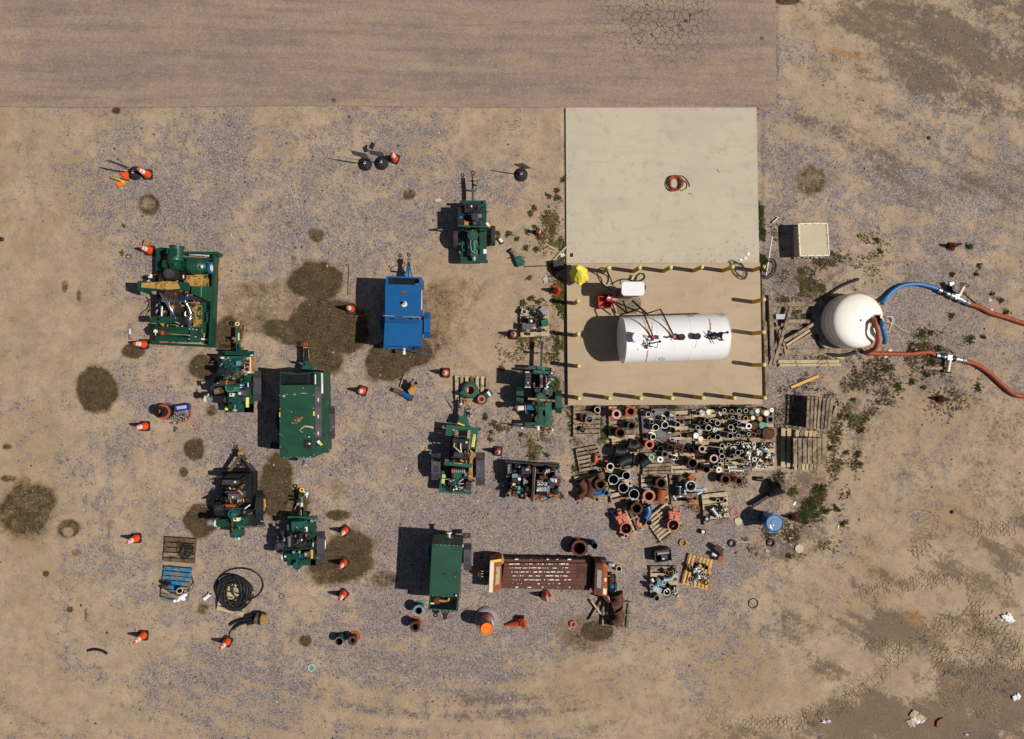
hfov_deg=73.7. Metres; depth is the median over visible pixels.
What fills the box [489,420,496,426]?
weed
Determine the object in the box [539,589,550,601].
traffic cone
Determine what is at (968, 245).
weed
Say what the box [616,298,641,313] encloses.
wet patch
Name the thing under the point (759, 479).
coupling
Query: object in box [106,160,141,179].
sign stand
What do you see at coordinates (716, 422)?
pipe stub
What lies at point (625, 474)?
pipe stub
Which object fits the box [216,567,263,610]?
hose coil
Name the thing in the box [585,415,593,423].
pipe stub
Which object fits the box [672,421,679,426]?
pipe stub
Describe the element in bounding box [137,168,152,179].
traffic cone
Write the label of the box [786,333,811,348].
timber
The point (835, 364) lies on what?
timber
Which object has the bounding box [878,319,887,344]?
blue hose
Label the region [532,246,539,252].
weed
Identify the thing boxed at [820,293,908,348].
poly tank
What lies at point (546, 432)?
white pebbles
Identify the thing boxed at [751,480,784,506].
strainer pipe
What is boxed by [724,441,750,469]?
wooden pallet
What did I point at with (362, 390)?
traffic cone
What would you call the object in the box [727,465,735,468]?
coupling
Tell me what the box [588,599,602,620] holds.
timber
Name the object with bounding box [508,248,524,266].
green valve
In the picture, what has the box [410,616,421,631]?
pipe stub
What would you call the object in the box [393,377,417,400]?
valve block
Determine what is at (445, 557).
generator trailer
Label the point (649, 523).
pipe stub
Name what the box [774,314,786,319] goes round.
concrete block
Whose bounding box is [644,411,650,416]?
pipe stub
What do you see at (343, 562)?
traffic cone
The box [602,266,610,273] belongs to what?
bollard
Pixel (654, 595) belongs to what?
pipe stub
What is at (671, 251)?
leaf crumbs
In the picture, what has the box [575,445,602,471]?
wooden pallet
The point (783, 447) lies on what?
wooden pallet
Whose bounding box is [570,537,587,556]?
pipe stub
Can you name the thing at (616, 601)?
elbow
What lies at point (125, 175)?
folded flagstand
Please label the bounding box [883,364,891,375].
weed
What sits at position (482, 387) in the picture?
wooden pallet
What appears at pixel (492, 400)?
light pebbles
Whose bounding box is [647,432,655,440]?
pipe stub
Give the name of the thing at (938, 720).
red hose piece
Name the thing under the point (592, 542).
pipe stub
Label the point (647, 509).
elbow
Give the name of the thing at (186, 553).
cable heap
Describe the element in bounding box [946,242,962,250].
traffic cone
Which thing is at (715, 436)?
pipe stub
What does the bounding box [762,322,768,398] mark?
timber
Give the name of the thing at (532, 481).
engine skid
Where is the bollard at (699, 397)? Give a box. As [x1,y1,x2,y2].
[693,395,704,399]
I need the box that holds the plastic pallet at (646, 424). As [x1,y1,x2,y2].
[640,408,668,438]
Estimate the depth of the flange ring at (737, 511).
25.37 m
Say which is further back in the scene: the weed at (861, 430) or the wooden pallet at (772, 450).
the weed at (861, 430)
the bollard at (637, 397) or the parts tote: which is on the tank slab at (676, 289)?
the bollard at (637, 397)
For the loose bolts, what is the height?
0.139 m
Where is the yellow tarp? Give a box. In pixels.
[569,264,588,285]
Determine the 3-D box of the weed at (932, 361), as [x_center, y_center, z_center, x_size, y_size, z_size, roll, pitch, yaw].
[15.813,-0.346,25.701,0.501,0.072,0.448,-19,91,-2]
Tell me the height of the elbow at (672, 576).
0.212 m
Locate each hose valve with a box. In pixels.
[935,353,966,372]
[936,282,970,305]
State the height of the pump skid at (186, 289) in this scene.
1.626 m
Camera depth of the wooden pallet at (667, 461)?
25.13 m
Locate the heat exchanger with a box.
[478,553,615,595]
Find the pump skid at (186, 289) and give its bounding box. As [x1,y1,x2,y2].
[137,245,221,347]
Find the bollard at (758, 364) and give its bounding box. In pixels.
[751,363,765,366]
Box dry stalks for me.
[519,209,856,553]
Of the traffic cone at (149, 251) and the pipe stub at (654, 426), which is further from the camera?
the pipe stub at (654, 426)
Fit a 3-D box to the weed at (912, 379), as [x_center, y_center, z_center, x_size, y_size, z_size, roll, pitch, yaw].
[15.039,0.443,25.666,0.455,0.072,0.443,-43,92,-2]
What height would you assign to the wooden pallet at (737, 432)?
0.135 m
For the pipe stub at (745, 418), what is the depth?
25.05 m
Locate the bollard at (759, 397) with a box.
[752,395,766,399]
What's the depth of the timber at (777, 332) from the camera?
25.37 m
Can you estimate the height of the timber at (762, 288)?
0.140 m
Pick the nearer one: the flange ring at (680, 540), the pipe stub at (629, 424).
the pipe stub at (629, 424)
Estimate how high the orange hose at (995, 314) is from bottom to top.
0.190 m
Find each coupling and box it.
[203,592,211,600]
[578,413,584,420]
[593,455,597,461]
[596,471,605,478]
[638,454,651,468]
[654,488,667,501]
[668,412,674,418]
[673,485,683,496]
[677,475,682,482]
[685,432,693,437]
[685,473,695,483]
[696,569,700,578]
[703,516,709,521]
[710,507,718,517]
[717,411,722,419]
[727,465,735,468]
[728,469,743,472]
[755,477,763,481]
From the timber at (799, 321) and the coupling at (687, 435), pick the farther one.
the timber at (799, 321)
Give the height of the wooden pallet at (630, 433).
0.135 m
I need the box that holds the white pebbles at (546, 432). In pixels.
[56,24,1023,736]
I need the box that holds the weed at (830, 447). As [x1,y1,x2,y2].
[827,444,836,454]
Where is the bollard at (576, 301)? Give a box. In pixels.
[572,299,579,304]
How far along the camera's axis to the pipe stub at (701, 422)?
24.98 m
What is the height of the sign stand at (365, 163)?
1.430 m
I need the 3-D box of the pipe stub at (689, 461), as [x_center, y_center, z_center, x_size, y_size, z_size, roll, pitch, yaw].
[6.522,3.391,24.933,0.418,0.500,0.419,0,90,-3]
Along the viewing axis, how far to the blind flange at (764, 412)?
24.95 m
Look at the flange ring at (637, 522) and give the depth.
25.06 m
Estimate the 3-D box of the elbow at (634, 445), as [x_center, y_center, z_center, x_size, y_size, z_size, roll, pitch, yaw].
[4.410,2.848,24.906,0.517,0.422,0.545,40,88,-2]
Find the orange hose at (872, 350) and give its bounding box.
[865,317,936,356]
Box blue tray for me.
[174,404,190,411]
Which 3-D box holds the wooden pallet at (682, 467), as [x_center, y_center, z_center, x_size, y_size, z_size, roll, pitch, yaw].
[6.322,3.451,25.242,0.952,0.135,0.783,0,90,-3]
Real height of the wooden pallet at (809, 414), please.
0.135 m
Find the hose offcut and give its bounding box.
[87,648,107,654]
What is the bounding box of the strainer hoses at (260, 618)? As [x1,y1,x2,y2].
[229,612,267,636]
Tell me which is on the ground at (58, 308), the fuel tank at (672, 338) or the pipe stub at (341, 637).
the pipe stub at (341, 637)
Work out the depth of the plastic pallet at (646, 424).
25.14 m
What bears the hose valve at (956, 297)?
on the ground at (58, 308)
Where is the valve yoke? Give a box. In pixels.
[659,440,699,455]
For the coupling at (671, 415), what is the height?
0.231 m
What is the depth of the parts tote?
24.96 m
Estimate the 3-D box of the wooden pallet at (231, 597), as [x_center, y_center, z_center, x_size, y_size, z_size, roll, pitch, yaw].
[-10.014,8.197,24.507,1.030,0.135,1.189,13,89,-3]
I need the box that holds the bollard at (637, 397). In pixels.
[633,395,642,399]
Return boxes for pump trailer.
[204,322,262,411]
[207,447,266,539]
[267,342,334,465]
[275,487,325,571]
[431,398,484,493]
[453,171,495,262]
[512,338,561,430]
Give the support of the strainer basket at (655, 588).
on the wooden pallet at (660, 575)
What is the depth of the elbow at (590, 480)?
24.68 m
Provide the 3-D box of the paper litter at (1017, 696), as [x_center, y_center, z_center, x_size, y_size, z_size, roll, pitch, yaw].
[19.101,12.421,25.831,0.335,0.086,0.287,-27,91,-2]
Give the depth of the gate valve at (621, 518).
24.77 m
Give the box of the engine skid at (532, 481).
[505,460,564,502]
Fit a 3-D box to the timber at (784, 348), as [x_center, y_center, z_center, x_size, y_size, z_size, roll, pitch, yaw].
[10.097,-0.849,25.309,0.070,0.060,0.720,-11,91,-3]
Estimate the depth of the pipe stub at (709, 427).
25.04 m
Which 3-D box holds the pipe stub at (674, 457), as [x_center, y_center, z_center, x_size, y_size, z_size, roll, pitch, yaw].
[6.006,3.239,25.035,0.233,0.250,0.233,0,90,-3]
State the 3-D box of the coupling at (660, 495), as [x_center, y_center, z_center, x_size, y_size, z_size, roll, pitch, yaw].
[5.431,4.578,24.924,0.476,0.476,0.430,8,90,-3]
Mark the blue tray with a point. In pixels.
(183, 407)
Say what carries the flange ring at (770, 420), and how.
on the wooden pallet at (758, 439)
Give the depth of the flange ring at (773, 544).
25.40 m
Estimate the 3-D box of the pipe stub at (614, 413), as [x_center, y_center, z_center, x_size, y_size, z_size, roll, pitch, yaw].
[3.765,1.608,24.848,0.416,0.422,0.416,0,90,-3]
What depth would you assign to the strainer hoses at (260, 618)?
24.39 m
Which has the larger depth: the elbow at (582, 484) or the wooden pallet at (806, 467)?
the wooden pallet at (806, 467)
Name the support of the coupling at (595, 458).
on the wooden pallet at (583, 459)
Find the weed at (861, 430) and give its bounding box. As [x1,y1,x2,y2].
[857,426,865,432]
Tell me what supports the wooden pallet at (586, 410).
on the ground at (58, 308)
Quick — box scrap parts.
[521,305,548,329]
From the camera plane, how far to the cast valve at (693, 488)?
24.89 m
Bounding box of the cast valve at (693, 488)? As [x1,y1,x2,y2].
[680,478,706,502]
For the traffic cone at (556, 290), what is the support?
on the ground at (58, 308)
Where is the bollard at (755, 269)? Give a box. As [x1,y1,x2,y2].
[751,265,765,271]
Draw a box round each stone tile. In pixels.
[734,517,741,525]
[795,544,803,552]
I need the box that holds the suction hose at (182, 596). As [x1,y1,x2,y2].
[161,576,193,602]
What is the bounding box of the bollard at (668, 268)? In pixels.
[661,265,672,272]
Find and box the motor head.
[947,282,959,292]
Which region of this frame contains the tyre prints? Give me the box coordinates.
[742,508,1023,732]
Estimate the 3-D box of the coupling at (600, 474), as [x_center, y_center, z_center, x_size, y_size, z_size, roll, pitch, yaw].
[3.223,3.857,24.872,0.328,0.323,0.246,-14,91,-2]
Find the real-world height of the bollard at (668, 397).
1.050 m
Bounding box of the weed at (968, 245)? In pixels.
[966,242,973,249]
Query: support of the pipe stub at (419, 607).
on the ground at (58, 308)
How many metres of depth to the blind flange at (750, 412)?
24.99 m
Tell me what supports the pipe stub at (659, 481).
on the wooden pallet at (650, 476)
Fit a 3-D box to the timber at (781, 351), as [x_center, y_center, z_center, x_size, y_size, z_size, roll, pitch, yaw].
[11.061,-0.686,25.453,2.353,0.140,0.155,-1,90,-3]
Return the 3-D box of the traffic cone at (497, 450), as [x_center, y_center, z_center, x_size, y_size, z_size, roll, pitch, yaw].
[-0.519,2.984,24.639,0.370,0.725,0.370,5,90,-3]
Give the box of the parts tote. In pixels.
[652,546,674,562]
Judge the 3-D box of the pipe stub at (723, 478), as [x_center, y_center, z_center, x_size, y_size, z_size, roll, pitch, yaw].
[7.795,4.014,25.155,0.385,0.442,0.385,0,90,-3]
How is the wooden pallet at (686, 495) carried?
on the ground at (58, 308)
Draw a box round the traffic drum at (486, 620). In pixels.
[474,607,497,634]
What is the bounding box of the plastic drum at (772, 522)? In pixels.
[759,512,782,532]
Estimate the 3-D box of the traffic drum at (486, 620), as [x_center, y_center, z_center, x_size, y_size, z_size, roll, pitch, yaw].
[-0.914,9.111,24.476,0.880,1.015,0.875,0,90,-3]
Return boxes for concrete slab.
[566,108,758,262]
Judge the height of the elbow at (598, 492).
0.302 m
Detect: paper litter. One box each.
[906,710,926,727]
[1002,612,1014,623]
[1013,693,1020,700]
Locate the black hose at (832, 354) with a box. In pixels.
[815,334,856,356]
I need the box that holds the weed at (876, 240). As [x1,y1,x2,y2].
[874,237,881,244]
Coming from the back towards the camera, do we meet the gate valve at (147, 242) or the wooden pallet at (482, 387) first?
the wooden pallet at (482, 387)
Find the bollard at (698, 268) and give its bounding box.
[692,265,703,272]
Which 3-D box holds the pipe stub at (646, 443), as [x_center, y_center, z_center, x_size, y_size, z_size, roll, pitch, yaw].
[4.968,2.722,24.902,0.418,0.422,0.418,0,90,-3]
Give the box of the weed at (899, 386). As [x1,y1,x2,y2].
[894,382,901,391]
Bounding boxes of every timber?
[348,263,351,294]
[553,242,570,260]
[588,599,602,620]
[760,272,765,326]
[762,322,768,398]
[766,295,767,338]
[767,295,774,356]
[771,307,791,364]
[773,302,822,306]
[774,326,802,329]
[775,322,778,338]
[777,360,838,362]
[779,349,840,353]
[779,363,840,365]
[782,337,786,355]
[783,322,814,341]
[784,320,810,322]
[785,329,809,346]
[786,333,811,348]
[790,375,818,388]
[832,405,838,419]
[923,366,954,369]
[962,289,981,304]
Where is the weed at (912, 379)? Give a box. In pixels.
[907,375,917,385]
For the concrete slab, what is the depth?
25.22 m
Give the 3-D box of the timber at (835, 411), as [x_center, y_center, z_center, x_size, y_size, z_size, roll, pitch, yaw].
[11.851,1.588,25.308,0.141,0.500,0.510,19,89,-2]
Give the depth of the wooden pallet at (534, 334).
24.93 m
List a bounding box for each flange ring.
[636,517,646,527]
[679,539,686,546]
[728,539,735,546]
[730,508,738,515]
[749,431,755,437]
[763,415,773,423]
[766,538,774,546]
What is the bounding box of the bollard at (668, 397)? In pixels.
[663,395,673,399]
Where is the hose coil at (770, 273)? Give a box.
[759,258,776,278]
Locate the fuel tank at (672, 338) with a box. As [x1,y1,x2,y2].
[617,300,731,363]
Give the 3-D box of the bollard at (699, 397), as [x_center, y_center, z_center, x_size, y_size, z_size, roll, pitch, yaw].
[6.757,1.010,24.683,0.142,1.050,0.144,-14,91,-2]
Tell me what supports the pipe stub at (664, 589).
on the wooden pallet at (660, 575)
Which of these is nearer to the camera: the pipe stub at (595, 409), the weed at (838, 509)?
the pipe stub at (595, 409)
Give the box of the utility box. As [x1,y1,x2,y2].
[793,223,829,256]
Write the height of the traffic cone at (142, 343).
0.725 m
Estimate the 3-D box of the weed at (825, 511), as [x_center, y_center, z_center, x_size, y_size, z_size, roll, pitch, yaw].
[11.736,5.278,25.517,0.451,0.072,0.347,0,90,-3]
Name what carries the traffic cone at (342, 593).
on the ground at (58, 308)
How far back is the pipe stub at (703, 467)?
24.86 m
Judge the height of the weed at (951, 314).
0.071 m
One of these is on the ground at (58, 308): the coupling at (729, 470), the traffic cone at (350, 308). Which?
the traffic cone at (350, 308)
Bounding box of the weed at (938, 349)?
[931,344,941,351]
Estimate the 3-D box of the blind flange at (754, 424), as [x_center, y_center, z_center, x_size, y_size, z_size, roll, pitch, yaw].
[8.942,2.072,25.239,0.304,0.108,0.304,0,90,-3]
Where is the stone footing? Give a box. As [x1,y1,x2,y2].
[793,256,828,258]
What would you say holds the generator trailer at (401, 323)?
on the ground at (58, 308)
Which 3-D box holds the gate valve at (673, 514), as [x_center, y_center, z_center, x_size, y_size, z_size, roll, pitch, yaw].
[5.896,5.474,24.988,0.448,0.325,0.840,6,90,-3]
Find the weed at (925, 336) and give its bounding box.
[918,329,926,339]
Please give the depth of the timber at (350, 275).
24.71 m
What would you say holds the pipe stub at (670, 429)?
on the wooden pallet at (682, 426)
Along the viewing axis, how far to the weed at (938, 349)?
25.70 m
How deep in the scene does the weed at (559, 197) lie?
25.07 m
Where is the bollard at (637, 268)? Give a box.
[632,265,641,272]
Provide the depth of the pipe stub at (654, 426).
25.06 m
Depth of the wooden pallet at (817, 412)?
25.14 m
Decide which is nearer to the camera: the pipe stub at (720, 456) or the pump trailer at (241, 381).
the pump trailer at (241, 381)
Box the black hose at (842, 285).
[829,278,858,294]
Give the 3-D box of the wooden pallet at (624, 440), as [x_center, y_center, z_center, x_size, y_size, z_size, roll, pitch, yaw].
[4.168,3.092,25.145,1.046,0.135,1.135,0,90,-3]
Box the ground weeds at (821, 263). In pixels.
[486,192,987,558]
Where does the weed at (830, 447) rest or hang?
on the ground at (58, 308)
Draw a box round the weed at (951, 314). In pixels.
[947,312,954,320]
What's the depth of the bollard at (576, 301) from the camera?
24.13 m
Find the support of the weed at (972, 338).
on the ground at (58, 308)
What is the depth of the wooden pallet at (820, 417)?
25.00 m
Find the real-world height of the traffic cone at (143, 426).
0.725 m
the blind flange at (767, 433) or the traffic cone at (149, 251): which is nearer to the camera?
the traffic cone at (149, 251)
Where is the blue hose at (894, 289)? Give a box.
[880,282,938,304]
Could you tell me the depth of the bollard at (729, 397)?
24.58 m
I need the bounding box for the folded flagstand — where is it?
[111,172,129,186]
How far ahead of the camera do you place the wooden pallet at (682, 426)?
25.17 m
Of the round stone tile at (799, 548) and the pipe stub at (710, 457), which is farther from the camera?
the round stone tile at (799, 548)
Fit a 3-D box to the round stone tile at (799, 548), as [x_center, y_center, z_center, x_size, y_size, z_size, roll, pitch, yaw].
[10.720,6.685,25.488,0.322,0.040,0.322,0,90,-3]
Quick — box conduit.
[766,237,772,275]
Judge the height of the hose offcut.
0.090 m
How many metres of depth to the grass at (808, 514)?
25.32 m
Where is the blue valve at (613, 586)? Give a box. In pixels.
[609,582,616,590]
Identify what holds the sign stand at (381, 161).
on the ground at (58, 308)
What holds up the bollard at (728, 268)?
on the tank slab at (676, 289)
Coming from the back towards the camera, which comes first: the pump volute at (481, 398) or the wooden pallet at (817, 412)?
the wooden pallet at (817, 412)
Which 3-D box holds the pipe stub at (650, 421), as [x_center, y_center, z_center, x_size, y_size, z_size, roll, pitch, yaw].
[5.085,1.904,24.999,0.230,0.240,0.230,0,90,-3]
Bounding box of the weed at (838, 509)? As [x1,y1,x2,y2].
[833,503,840,511]
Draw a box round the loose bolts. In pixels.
[170,410,188,428]
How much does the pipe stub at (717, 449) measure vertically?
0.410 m
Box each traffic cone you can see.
[125,533,141,543]
[132,630,148,643]
[133,339,148,348]
[134,421,149,430]
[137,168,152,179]
[139,245,154,255]
[219,635,232,649]
[337,556,349,568]
[337,588,348,600]
[338,524,350,536]
[345,303,356,314]
[356,385,367,395]
[388,152,399,164]
[440,368,449,377]
[492,446,502,455]
[508,329,517,339]
[533,228,542,237]
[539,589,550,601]
[550,285,561,296]
[599,590,610,602]
[789,512,801,521]
[936,395,951,402]
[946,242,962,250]
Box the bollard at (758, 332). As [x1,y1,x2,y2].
[751,330,765,334]
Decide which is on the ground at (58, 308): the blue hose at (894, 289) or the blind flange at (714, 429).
the blue hose at (894, 289)
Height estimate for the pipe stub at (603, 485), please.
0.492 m
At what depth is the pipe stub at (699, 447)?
25.09 m
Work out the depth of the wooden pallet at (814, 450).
24.98 m
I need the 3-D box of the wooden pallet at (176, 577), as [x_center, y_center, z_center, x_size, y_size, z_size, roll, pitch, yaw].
[-12.011,7.642,24.417,1.034,0.135,1.194,7,90,-3]
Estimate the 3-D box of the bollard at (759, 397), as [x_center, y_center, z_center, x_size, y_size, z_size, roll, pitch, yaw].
[8.986,1.007,24.784,0.142,1.050,0.144,13,89,-3]
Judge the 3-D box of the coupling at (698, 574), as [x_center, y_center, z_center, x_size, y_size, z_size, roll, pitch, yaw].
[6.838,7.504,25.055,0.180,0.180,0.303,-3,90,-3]
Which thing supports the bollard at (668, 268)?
on the tank slab at (676, 289)
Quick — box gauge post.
[127,328,132,339]
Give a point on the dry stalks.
(557, 243)
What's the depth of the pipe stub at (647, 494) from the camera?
24.93 m
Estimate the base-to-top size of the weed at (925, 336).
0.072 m
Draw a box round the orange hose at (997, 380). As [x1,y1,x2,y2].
[965,359,1023,398]
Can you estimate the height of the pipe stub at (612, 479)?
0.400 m
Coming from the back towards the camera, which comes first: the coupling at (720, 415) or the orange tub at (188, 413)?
the coupling at (720, 415)
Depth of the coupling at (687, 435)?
25.03 m
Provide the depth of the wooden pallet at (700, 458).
25.22 m
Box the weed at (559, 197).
[553,192,563,201]
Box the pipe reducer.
[154,403,173,419]
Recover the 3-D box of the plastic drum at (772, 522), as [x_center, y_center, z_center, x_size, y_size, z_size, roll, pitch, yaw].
[9.450,5.537,25.027,0.650,0.846,0.725,0,90,-3]
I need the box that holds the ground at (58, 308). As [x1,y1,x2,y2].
[0,0,1023,738]
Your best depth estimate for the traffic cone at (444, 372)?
24.87 m
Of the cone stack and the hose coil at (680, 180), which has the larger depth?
the hose coil at (680, 180)
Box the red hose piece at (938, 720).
[935,717,943,727]
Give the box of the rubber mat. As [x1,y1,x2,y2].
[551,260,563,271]
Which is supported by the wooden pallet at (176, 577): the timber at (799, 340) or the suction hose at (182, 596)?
the suction hose at (182, 596)
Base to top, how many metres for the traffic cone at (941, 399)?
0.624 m
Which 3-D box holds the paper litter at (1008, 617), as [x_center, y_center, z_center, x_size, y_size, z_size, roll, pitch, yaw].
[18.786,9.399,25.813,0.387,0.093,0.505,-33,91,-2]
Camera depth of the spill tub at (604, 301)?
24.91 m
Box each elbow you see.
[576,478,587,500]
[584,475,595,498]
[594,488,607,495]
[610,590,623,612]
[610,606,623,628]
[612,444,628,456]
[614,453,634,469]
[625,439,642,450]
[641,504,651,520]
[662,572,676,581]
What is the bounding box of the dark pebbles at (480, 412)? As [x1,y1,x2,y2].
[0,0,1023,738]
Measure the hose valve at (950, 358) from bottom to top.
0.376 m
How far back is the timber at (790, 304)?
25.36 m
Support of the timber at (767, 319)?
on the ground at (58, 308)
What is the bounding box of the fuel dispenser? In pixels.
[596,267,647,314]
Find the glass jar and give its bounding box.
[608,562,614,566]
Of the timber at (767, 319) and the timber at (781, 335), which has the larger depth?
the timber at (767, 319)
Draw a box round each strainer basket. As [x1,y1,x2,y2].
[651,584,662,593]
[655,579,664,586]
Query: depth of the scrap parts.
24.75 m
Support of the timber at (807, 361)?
on the ground at (58, 308)
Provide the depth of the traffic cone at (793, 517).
25.38 m
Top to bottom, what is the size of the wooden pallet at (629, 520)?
0.135 m
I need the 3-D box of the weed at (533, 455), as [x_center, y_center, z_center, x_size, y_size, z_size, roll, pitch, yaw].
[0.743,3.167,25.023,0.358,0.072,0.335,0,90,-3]
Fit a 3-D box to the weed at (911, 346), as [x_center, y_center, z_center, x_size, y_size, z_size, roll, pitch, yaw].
[15.094,-0.921,25.668,0.468,0.072,0.637,0,90,-3]
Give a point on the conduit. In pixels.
(769, 254)
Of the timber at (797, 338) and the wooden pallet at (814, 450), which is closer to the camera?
the wooden pallet at (814, 450)
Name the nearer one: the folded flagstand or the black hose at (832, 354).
the folded flagstand
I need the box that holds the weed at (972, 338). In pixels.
[964,334,975,344]
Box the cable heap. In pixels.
[177,543,193,559]
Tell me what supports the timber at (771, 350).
on the timber at (767, 319)
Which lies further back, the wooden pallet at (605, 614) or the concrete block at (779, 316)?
the concrete block at (779, 316)
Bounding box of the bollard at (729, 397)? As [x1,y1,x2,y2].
[723,395,735,399]
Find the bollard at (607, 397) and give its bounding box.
[603,395,611,399]
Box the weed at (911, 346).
[907,337,918,350]
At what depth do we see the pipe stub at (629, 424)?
25.00 m
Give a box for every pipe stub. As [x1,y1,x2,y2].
[335,631,346,645]
[348,631,359,644]
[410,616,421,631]
[413,600,425,615]
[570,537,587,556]
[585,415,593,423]
[587,537,597,548]
[591,405,599,413]
[595,478,606,489]
[603,459,613,470]
[606,473,618,484]
[609,408,620,418]
[613,426,625,437]
[616,481,628,492]
[620,470,629,479]
[623,405,635,416]
[624,419,635,429]
[626,487,638,499]
[628,500,642,514]
[640,487,654,501]
[641,438,653,448]
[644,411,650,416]
[644,519,651,525]
[647,418,653,423]
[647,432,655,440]
[649,422,658,430]
[652,475,666,488]
[652,593,659,600]
[653,443,662,451]
[658,420,667,428]
[659,415,665,420]
[661,451,667,457]
[662,587,669,595]
[665,444,672,449]
[667,426,674,432]
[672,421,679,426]
[672,454,677,460]
[683,456,696,467]
[685,445,693,452]
[695,443,705,451]
[696,420,703,425]
[697,463,709,472]
[702,417,709,422]
[703,424,711,430]
[704,452,717,462]
[711,433,719,439]
[712,420,719,425]
[715,447,723,453]
[715,453,724,458]
[716,442,724,447]
[716,472,730,484]
[722,423,732,429]
[722,432,732,438]
[726,409,733,413]
[731,475,742,484]
[732,449,740,454]
[733,408,741,412]
[740,416,747,420]
[740,421,751,428]
[740,429,750,435]
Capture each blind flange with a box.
[711,427,717,432]
[747,410,754,414]
[750,421,757,429]
[758,421,766,428]
[760,410,768,415]
[760,427,774,439]
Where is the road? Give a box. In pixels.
[0,0,775,110]
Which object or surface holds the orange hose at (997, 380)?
on the ground at (58, 308)
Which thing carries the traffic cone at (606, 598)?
on the ground at (58, 308)
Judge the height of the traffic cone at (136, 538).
0.725 m
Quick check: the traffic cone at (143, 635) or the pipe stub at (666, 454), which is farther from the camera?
the pipe stub at (666, 454)
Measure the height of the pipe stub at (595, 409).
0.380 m
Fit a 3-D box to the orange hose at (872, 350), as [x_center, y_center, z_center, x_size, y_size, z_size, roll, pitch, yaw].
[14.261,-0.757,25.054,3.212,1.223,1.176,24,89,-2]
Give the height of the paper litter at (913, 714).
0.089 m
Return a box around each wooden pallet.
[160,566,192,600]
[163,537,196,563]
[216,581,248,615]
[455,376,488,399]
[520,306,548,336]
[573,406,600,436]
[574,472,609,501]
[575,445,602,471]
[602,601,630,627]
[605,469,631,502]
[608,406,634,437]
[611,438,638,468]
[611,505,647,537]
[641,473,668,505]
[642,452,671,474]
[647,503,683,543]
[650,566,677,597]
[668,410,691,440]
[669,473,697,504]
[671,452,694,472]
[682,554,712,589]
[691,409,721,440]
[695,440,723,472]
[701,491,729,525]
[722,408,748,440]
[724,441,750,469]
[746,408,773,441]
[751,443,774,470]
[780,428,819,467]
[792,438,825,463]
[793,430,825,470]
[802,396,837,428]
[805,396,829,427]
[805,396,832,429]
[809,398,833,430]
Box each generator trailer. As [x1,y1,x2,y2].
[380,253,429,354]
[428,531,470,622]
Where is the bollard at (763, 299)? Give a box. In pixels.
[751,297,765,303]
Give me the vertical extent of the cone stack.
0.382 m
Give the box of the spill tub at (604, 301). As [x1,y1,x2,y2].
[597,294,612,308]
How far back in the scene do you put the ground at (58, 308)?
24.95 m
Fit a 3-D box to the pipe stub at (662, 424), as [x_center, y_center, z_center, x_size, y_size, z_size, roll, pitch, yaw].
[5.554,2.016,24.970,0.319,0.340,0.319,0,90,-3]
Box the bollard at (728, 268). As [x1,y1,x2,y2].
[721,265,734,272]
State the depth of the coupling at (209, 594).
24.42 m
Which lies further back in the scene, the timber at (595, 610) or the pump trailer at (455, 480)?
the timber at (595, 610)
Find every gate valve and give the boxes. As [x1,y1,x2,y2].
[143,239,151,246]
[615,510,632,534]
[665,507,680,530]
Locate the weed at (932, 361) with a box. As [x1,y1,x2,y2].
[926,356,938,364]
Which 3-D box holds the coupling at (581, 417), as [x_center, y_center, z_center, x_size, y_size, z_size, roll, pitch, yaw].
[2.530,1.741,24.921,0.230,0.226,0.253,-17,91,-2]
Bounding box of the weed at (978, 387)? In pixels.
[975,382,981,391]
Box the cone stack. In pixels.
[505,615,526,628]
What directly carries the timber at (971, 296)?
on the ground at (58, 308)
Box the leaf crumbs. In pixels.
[568,131,754,399]
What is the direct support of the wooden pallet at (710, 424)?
on the ground at (58, 308)
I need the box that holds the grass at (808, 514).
[550,201,828,526]
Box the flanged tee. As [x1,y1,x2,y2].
[710,544,723,561]
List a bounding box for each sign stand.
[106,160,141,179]
[350,150,371,170]
[369,150,387,169]
[514,163,531,181]
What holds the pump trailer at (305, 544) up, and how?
on the ground at (58, 308)
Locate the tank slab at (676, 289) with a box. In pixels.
[566,263,761,404]
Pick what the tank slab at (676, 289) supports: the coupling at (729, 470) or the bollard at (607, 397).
the bollard at (607, 397)
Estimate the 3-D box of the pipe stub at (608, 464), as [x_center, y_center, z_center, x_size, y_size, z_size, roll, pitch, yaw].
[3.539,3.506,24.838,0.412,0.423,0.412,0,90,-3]
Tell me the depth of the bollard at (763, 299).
24.63 m
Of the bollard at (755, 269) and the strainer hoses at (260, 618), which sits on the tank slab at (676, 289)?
the bollard at (755, 269)
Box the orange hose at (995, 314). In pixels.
[969,302,1023,325]
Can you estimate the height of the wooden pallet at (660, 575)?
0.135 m
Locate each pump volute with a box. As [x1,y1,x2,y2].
[459,382,478,398]
[476,390,492,404]
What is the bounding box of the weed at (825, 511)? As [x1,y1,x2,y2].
[820,506,830,514]
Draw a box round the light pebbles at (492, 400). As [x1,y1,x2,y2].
[2,0,1023,738]
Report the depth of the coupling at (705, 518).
25.07 m
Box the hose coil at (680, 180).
[667,175,689,190]
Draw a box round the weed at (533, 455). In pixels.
[528,452,536,459]
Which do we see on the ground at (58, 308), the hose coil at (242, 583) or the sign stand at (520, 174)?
the sign stand at (520, 174)
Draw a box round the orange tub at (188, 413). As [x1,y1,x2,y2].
[174,410,191,421]
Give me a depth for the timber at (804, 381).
25.47 m
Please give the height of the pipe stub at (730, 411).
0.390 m

